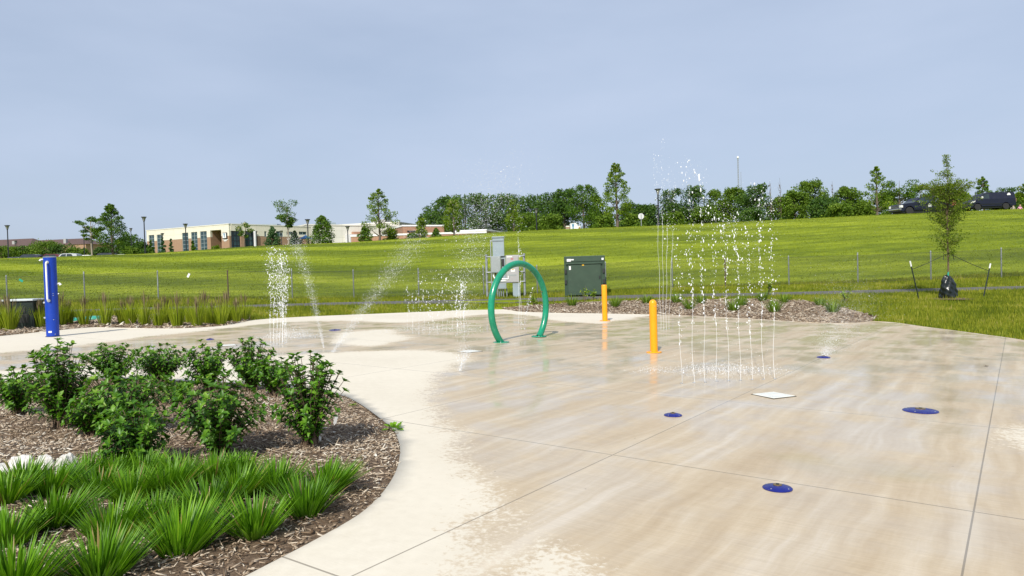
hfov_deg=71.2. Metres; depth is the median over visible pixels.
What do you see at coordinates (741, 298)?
grass tuft
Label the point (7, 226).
lamp post
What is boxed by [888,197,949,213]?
pickup truck
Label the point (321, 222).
tree
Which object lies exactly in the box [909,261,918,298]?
tree stake
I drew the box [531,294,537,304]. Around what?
sapling
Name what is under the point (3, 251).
hedge tree
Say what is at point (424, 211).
tree
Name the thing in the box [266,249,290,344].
water jet
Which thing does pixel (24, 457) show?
boulder
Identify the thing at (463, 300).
water jet
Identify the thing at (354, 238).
brick wing
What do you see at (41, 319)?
feather reed grass
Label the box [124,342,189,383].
hydrangea bush
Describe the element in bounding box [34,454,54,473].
boulder
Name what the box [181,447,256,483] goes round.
daylily
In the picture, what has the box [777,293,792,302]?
grass tuft
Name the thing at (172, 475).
daylily
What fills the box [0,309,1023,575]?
pad
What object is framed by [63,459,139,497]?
daylily
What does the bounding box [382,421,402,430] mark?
weed
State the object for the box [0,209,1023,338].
ground
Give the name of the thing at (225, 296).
feather reed grass
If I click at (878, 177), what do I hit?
tree
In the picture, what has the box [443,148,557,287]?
water spray
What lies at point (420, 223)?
bush
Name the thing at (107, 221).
tree
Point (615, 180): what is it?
tree
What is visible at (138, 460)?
daylily
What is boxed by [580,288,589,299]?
sapling
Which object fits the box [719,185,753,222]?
tree
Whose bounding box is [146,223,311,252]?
recreation building
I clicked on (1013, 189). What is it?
tree
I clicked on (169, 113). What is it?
sky
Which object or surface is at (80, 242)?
long roofed building
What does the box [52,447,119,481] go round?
daylily
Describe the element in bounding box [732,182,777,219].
tree
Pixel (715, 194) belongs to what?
tree
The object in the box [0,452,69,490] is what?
daylily
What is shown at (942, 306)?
lawn grass
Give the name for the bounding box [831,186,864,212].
tree
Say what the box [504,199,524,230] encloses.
tree
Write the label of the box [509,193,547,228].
tree
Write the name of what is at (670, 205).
tree
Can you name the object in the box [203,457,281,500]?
daylily
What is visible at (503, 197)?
tree
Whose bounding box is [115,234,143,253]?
hedge tree
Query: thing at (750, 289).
water jet
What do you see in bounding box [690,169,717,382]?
water jet
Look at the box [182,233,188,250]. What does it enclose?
window
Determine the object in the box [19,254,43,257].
parked car
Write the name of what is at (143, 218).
lamp post
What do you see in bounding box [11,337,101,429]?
hydrangea bush
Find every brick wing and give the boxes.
[350,231,486,241]
[393,225,443,233]
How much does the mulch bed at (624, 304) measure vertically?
0.410 m
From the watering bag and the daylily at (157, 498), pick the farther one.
the watering bag
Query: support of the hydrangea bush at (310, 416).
on the mulch bed at (179, 566)
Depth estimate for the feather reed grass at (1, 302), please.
21.35 m
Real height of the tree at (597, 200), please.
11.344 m
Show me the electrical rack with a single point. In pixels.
(510, 275)
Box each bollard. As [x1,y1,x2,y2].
[600,285,609,320]
[646,300,660,352]
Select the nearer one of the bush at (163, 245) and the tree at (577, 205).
the tree at (577, 205)
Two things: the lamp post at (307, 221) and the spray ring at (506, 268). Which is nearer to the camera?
the spray ring at (506, 268)
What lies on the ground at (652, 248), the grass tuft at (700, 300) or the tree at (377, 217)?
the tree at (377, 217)
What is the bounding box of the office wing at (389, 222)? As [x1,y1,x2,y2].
[339,219,415,224]
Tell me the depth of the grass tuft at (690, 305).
26.84 m
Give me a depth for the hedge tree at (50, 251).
156.05 m
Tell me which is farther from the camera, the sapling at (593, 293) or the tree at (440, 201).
the tree at (440, 201)
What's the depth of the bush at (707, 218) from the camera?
124.49 m
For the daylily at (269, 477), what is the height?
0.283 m
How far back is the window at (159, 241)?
160.90 m
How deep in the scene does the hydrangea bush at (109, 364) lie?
10.44 m
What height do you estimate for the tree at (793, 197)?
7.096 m
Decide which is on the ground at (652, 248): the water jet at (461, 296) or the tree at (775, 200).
the tree at (775, 200)
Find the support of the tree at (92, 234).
on the ground at (652, 248)
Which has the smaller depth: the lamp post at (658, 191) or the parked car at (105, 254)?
the lamp post at (658, 191)
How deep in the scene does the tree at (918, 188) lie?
111.65 m
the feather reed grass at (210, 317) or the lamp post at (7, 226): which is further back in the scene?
the lamp post at (7, 226)
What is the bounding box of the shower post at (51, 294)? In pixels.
[39,256,61,336]
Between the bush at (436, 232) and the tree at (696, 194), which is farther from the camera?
the tree at (696, 194)
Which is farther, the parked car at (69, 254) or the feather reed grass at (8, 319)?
the parked car at (69, 254)
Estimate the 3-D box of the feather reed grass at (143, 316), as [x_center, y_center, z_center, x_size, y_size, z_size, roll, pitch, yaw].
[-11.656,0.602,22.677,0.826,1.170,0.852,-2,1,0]
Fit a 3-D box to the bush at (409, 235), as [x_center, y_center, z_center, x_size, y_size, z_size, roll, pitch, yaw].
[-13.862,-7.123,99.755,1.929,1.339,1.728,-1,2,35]
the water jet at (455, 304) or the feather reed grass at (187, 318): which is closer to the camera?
the water jet at (455, 304)
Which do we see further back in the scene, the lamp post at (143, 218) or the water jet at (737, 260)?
the lamp post at (143, 218)
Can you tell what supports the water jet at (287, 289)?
on the pad
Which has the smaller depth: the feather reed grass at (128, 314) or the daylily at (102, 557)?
the daylily at (102, 557)
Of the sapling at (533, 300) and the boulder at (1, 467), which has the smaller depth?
the boulder at (1, 467)
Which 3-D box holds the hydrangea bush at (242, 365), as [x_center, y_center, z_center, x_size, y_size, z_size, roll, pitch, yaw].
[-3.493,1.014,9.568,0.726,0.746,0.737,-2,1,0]
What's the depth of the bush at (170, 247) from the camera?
139.68 m
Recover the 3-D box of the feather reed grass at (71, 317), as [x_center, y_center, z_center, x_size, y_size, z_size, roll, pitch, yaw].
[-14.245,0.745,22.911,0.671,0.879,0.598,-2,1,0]
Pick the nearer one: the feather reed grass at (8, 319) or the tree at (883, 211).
the feather reed grass at (8, 319)
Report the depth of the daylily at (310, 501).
4.70 m
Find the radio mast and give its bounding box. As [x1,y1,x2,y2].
[737,156,740,204]
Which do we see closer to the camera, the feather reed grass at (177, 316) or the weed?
the weed
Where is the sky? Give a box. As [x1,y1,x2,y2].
[0,0,1023,242]
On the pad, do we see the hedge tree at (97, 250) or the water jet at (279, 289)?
the water jet at (279, 289)
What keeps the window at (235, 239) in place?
in the recreation building at (203, 237)
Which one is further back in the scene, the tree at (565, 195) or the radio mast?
the radio mast
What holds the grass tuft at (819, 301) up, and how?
on the mulch bed at (624, 304)
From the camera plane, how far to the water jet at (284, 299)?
16.58 m
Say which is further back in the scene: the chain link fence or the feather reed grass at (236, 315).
the chain link fence
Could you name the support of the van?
on the ground at (652, 248)
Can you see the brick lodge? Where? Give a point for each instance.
(489, 231)
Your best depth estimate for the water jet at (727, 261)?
10.16 m
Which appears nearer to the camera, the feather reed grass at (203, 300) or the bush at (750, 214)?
the feather reed grass at (203, 300)
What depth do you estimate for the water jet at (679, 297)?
10.00 m
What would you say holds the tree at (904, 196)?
on the ground at (652, 248)
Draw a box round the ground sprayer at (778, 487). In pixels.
[762,483,792,492]
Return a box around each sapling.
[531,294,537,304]
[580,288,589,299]
[590,289,596,298]
[767,282,772,294]
[840,289,851,301]
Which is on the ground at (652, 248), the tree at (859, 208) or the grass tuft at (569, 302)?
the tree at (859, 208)
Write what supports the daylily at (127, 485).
on the mulch bed at (179, 566)
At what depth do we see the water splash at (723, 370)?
11.21 m
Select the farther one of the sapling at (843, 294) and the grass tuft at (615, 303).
the grass tuft at (615, 303)
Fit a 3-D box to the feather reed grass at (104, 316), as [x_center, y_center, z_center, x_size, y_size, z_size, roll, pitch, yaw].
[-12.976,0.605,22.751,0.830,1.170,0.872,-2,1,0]
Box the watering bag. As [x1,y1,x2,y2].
[938,274,957,297]
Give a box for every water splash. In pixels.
[266,324,325,340]
[357,320,514,334]
[633,366,676,373]
[661,360,786,379]
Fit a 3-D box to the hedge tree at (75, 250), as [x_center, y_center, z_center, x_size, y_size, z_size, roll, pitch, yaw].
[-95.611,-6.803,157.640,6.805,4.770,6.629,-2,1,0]
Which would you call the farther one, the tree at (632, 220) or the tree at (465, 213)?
the tree at (465, 213)
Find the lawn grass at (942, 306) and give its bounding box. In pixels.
[0,268,1023,339]
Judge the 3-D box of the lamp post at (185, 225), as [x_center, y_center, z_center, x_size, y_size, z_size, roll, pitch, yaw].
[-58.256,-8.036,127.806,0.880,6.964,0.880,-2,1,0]
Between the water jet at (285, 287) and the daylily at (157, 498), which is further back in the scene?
the water jet at (285, 287)
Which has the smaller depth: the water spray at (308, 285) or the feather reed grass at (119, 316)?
the water spray at (308, 285)
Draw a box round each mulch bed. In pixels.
[0,380,399,575]
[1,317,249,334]
[503,299,875,322]
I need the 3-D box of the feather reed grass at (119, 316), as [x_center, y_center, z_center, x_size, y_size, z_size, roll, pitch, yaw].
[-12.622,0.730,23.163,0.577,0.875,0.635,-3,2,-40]
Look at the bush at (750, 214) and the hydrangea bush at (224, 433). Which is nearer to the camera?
the hydrangea bush at (224, 433)
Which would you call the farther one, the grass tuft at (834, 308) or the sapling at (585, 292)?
the sapling at (585, 292)
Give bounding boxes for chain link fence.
[0,248,1023,301]
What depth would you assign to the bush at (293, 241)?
111.57 m
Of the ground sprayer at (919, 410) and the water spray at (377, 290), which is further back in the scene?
the water spray at (377, 290)
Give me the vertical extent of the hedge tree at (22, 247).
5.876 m
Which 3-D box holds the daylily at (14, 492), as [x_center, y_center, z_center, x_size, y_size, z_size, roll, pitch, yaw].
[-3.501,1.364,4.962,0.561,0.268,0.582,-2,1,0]
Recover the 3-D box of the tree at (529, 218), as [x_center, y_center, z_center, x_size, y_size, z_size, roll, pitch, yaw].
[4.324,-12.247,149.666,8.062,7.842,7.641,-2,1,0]
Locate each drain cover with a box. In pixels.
[457,350,480,352]
[751,392,795,398]
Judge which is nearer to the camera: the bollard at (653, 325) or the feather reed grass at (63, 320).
the bollard at (653, 325)
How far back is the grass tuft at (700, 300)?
28.32 m
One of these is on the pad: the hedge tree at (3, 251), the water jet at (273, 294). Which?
the water jet at (273, 294)
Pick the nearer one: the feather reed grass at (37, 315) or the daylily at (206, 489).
the daylily at (206, 489)
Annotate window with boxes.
[149,235,154,251]
[157,234,161,251]
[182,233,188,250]
[191,232,197,249]
[200,231,206,249]
[231,231,239,247]
[245,231,256,246]
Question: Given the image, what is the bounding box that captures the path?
[71,286,1023,311]
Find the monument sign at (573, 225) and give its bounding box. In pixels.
[566,223,579,228]
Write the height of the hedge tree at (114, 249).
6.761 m
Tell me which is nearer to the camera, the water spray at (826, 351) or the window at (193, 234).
the water spray at (826, 351)
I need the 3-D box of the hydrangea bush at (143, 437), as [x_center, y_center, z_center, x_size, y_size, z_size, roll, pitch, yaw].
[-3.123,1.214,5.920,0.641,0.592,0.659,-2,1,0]
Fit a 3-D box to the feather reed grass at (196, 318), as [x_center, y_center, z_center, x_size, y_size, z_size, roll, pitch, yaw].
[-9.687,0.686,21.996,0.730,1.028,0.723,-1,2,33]
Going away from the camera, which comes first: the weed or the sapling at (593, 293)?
the weed
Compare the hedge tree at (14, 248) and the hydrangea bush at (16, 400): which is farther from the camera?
the hedge tree at (14, 248)
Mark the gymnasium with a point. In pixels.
(340, 232)
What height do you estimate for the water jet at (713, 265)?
2.612 m
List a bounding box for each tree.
[0,245,19,257]
[7,246,28,256]
[16,244,41,253]
[21,238,64,254]
[41,242,80,254]
[63,247,90,254]
[72,216,104,254]
[87,203,131,254]
[90,246,107,254]
[106,238,130,253]
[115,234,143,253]
[121,245,140,253]
[134,241,151,253]
[235,222,254,246]
[271,199,297,244]
[306,215,335,243]
[361,188,400,239]
[415,204,443,224]
[424,194,463,231]
[441,193,489,231]
[441,199,463,234]
[464,193,506,231]
[485,193,525,231]
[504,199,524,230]
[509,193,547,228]
[515,211,544,230]
[531,192,568,225]
[535,213,564,229]
[545,188,582,228]
[561,184,601,228]
[580,195,614,227]
[590,214,615,227]
[600,163,633,226]
[614,201,641,226]
[620,213,648,226]
[634,203,665,225]
[655,188,691,224]
[662,211,688,224]
[679,184,708,223]
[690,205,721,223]
[702,189,734,222]
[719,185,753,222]
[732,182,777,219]
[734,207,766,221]
[766,196,790,219]
[777,189,812,219]
[791,177,829,217]
[806,194,839,217]
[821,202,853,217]
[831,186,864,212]
[852,200,875,215]
[862,166,892,214]
[871,192,900,214]
[883,179,918,204]
[909,154,982,275]
[910,184,931,198]
[950,190,973,210]
[972,176,992,210]
[995,187,1021,209]
[1015,184,1023,208]
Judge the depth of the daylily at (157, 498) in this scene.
4.52 m
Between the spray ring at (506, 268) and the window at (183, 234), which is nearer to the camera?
the spray ring at (506, 268)
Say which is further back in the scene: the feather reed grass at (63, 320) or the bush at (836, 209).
the bush at (836, 209)
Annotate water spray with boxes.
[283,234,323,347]
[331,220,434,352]
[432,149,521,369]
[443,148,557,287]
[459,345,474,370]
[805,257,902,355]
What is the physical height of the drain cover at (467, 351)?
0.011 m
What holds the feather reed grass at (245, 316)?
on the mulch bed at (110, 324)
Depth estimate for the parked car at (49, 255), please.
109.37 m
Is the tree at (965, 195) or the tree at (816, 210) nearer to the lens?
the tree at (816, 210)
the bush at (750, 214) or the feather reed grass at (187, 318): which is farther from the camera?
the bush at (750, 214)
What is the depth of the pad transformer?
32.05 m
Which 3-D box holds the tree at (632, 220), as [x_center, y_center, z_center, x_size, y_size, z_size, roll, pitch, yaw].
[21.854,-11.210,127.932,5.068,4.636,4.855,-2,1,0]
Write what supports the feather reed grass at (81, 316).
on the mulch bed at (110, 324)
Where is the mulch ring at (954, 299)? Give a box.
[936,298,970,299]
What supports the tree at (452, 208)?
on the ground at (652, 248)
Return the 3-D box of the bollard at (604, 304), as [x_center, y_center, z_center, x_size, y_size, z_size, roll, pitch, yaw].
[2.909,0.466,22.477,0.339,1.136,0.339,-2,1,0]
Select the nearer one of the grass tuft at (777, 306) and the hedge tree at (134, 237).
the grass tuft at (777, 306)
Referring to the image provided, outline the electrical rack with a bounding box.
[485,236,525,297]
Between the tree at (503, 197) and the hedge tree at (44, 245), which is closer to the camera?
the hedge tree at (44, 245)
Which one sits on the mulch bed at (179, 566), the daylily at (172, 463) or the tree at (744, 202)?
the daylily at (172, 463)
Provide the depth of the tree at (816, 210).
117.06 m
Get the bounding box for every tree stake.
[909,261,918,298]
[983,263,990,295]
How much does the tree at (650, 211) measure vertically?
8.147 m
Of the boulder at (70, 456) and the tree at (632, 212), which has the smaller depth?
the boulder at (70, 456)
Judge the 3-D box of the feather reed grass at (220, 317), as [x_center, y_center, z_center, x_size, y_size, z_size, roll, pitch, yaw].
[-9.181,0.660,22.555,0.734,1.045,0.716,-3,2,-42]
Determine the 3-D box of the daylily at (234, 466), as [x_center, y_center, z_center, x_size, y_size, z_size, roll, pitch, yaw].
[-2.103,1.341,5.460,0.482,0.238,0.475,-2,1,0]
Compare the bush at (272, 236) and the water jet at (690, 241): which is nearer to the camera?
the water jet at (690, 241)
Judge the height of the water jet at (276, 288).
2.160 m
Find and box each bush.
[0,366,42,414]
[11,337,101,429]
[56,395,111,437]
[64,365,180,431]
[80,342,143,382]
[90,399,174,460]
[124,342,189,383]
[147,240,155,252]
[156,377,199,402]
[158,237,166,252]
[167,369,268,459]
[168,238,173,251]
[179,339,237,391]
[191,240,195,250]
[222,336,278,391]
[246,354,296,396]
[263,226,281,245]
[268,350,349,449]
[290,230,303,244]
[356,226,373,241]
[381,228,398,239]
[405,232,418,238]
[413,216,428,237]
[431,228,440,236]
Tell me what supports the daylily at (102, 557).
on the mulch bed at (179, 566)
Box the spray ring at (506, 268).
[488,260,548,342]
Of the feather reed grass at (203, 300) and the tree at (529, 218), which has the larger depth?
the tree at (529, 218)
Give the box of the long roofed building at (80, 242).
[0,238,108,254]
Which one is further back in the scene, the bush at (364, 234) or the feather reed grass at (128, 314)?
the bush at (364, 234)
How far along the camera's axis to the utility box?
21.71 m
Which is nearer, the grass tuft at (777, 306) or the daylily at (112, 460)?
the daylily at (112, 460)
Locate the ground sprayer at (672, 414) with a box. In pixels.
[664,412,681,416]
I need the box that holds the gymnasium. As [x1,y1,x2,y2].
[298,223,399,243]
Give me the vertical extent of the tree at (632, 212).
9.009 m
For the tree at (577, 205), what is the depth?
107.00 m
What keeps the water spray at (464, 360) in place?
on the pad
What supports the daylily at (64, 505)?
on the mulch bed at (179, 566)
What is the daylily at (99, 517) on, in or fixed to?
on the mulch bed at (179, 566)
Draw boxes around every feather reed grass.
[0,293,23,330]
[0,298,10,328]
[26,297,45,326]
[29,304,42,325]
[58,293,72,324]
[63,301,76,324]
[70,294,94,324]
[92,289,115,324]
[114,299,129,323]
[121,296,140,324]
[131,290,154,324]
[148,300,167,325]
[156,295,172,322]
[166,292,188,326]
[180,299,194,322]
[186,295,208,326]
[193,290,215,322]
[204,300,221,323]
[209,294,229,324]
[213,292,235,321]
[228,297,243,321]
[237,293,253,319]
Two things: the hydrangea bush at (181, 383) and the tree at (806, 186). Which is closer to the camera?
the hydrangea bush at (181, 383)
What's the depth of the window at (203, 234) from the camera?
153.75 m
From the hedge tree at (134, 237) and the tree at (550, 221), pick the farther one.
the hedge tree at (134, 237)
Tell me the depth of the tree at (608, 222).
128.51 m
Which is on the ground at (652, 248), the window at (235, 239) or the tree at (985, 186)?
the tree at (985, 186)
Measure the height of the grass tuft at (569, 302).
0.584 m
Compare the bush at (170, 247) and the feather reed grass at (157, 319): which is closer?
the feather reed grass at (157, 319)
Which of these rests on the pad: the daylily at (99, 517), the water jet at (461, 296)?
the water jet at (461, 296)
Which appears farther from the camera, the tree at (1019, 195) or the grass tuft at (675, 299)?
the tree at (1019, 195)
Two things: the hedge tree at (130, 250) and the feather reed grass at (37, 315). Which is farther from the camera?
the hedge tree at (130, 250)
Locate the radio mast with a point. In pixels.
(738, 168)
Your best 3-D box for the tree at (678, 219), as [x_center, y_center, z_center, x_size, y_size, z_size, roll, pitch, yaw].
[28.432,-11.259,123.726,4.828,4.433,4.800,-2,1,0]
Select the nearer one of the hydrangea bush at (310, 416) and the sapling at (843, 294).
the hydrangea bush at (310, 416)
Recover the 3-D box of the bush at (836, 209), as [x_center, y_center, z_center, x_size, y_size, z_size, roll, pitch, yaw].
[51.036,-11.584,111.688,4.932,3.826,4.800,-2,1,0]
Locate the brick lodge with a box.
[455,229,504,232]
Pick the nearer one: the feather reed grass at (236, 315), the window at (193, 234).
the feather reed grass at (236, 315)
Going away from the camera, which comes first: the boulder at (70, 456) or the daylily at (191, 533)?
the daylily at (191, 533)
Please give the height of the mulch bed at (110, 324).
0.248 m
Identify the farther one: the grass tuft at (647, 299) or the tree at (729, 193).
the tree at (729, 193)
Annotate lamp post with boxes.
[4,225,9,256]
[141,216,145,252]
[183,223,186,250]
[305,219,309,242]
[654,188,660,225]
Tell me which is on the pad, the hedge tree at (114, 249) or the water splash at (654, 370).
the water splash at (654, 370)
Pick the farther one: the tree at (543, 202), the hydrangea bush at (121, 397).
the tree at (543, 202)
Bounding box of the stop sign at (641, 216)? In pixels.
[638,213,643,225]
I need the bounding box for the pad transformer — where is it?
[564,255,604,295]
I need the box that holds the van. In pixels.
[960,192,1015,210]
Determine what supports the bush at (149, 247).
on the ground at (652, 248)
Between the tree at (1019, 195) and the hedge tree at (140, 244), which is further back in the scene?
the hedge tree at (140, 244)
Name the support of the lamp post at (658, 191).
on the ground at (652, 248)
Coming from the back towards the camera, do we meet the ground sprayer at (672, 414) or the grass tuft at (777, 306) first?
the grass tuft at (777, 306)
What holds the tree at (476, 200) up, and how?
on the ground at (652, 248)
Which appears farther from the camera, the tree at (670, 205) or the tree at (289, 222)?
the tree at (670, 205)
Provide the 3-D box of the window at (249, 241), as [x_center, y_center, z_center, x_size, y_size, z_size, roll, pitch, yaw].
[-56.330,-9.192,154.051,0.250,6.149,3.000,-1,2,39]
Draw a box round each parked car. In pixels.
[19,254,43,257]
[43,254,59,256]
[58,253,81,256]
[97,253,116,254]
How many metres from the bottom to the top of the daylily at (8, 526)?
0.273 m
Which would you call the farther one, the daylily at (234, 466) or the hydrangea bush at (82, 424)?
the hydrangea bush at (82, 424)
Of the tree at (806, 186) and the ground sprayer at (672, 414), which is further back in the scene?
the tree at (806, 186)
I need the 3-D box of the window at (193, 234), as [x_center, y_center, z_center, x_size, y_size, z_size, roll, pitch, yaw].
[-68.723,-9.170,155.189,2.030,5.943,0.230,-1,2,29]
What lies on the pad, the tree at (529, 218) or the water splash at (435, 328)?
the water splash at (435, 328)
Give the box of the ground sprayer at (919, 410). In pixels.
[902,407,938,413]
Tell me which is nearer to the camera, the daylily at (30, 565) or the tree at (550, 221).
the daylily at (30, 565)
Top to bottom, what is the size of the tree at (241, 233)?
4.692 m
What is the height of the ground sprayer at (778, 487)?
0.037 m
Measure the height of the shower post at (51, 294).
2.085 m
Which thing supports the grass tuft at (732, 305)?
on the mulch bed at (624, 304)
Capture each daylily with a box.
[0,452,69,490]
[0,465,47,505]
[0,500,57,549]
[0,528,86,575]
[9,481,113,531]
[10,453,101,496]
[35,518,162,575]
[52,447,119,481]
[60,486,171,542]
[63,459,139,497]
[84,451,143,477]
[84,462,169,505]
[113,444,182,475]
[114,486,195,531]
[125,454,212,497]
[125,489,246,558]
[134,448,204,478]
[150,472,253,518]
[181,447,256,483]
[200,487,298,540]
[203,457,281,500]
[208,448,266,479]
[235,452,315,496]
[256,469,349,519]
[301,454,367,493]
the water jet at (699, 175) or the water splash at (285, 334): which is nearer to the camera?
the water jet at (699, 175)
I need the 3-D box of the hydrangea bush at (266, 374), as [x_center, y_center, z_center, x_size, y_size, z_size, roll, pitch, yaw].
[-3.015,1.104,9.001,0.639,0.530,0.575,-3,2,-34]
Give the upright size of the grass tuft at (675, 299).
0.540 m
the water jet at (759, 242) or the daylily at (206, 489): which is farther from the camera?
the water jet at (759, 242)
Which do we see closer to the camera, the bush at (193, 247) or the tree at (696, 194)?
the bush at (193, 247)
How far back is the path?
31.04 m
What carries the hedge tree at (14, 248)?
on the ground at (652, 248)
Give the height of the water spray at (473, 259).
4.160 m
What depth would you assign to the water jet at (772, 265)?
10.32 m
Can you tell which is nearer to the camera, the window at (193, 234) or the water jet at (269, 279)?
the water jet at (269, 279)
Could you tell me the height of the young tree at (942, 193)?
5.449 m
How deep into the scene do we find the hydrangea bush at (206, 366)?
9.51 m
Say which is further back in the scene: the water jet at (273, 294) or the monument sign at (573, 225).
the monument sign at (573, 225)
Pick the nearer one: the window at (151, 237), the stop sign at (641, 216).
the stop sign at (641, 216)
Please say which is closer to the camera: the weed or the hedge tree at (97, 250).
the weed
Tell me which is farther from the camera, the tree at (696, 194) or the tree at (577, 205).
the tree at (696, 194)
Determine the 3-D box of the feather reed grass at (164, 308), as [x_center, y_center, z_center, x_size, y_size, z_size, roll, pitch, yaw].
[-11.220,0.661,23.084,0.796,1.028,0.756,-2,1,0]
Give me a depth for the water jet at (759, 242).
10.27 m
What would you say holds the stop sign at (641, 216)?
on the ground at (652, 248)
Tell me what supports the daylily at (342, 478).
on the mulch bed at (179, 566)
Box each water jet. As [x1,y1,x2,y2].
[260,247,281,321]
[265,259,278,336]
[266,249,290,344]
[266,272,291,334]
[269,248,288,344]
[274,250,287,328]
[275,256,298,324]
[276,252,294,326]
[448,286,462,326]
[454,276,470,321]
[455,281,470,328]
[664,237,697,383]
[676,159,703,382]
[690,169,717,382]
[703,203,727,381]
[712,203,746,380]
[724,209,747,380]
[736,224,758,379]
[737,182,769,379]
[755,187,784,378]
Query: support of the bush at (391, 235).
on the ground at (652, 248)
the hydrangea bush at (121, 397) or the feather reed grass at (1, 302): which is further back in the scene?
the feather reed grass at (1, 302)
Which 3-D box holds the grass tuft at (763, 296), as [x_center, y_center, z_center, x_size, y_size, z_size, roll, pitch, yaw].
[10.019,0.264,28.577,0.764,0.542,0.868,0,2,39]
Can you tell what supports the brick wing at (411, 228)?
on the ground at (652, 248)
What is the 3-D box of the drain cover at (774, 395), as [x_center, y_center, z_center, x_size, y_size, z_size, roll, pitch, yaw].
[3.296,1.349,9.012,0.384,0.011,0.384,-1,1,-25]
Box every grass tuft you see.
[564,295,577,305]
[607,296,623,306]
[638,295,652,302]
[666,292,685,302]
[679,297,697,308]
[692,294,707,303]
[721,296,745,311]
[730,293,750,305]
[755,289,770,300]
[759,298,784,312]
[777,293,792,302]
[810,296,829,305]
[824,299,843,312]
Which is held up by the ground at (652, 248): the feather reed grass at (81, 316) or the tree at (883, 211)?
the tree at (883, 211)
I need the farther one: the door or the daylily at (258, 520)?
the door
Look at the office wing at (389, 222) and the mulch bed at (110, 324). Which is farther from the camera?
the office wing at (389, 222)
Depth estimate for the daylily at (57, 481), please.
5.16 m
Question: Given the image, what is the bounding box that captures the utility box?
[2,298,44,327]
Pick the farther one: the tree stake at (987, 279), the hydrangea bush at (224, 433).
the tree stake at (987, 279)
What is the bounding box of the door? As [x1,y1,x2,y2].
[568,264,601,294]
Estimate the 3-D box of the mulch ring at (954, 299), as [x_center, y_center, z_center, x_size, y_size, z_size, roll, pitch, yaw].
[16.493,0.376,26.902,1.526,0.050,1.981,-2,1,0]
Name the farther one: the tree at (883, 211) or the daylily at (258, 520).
the tree at (883, 211)
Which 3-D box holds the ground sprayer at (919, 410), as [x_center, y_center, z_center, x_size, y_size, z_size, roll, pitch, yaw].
[4.544,1.349,7.954,0.360,0.037,0.360,-1,1,-23]
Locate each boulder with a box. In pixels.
[0,463,11,471]
[8,454,32,470]
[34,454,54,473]
[55,452,77,469]
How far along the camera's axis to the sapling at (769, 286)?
30.29 m

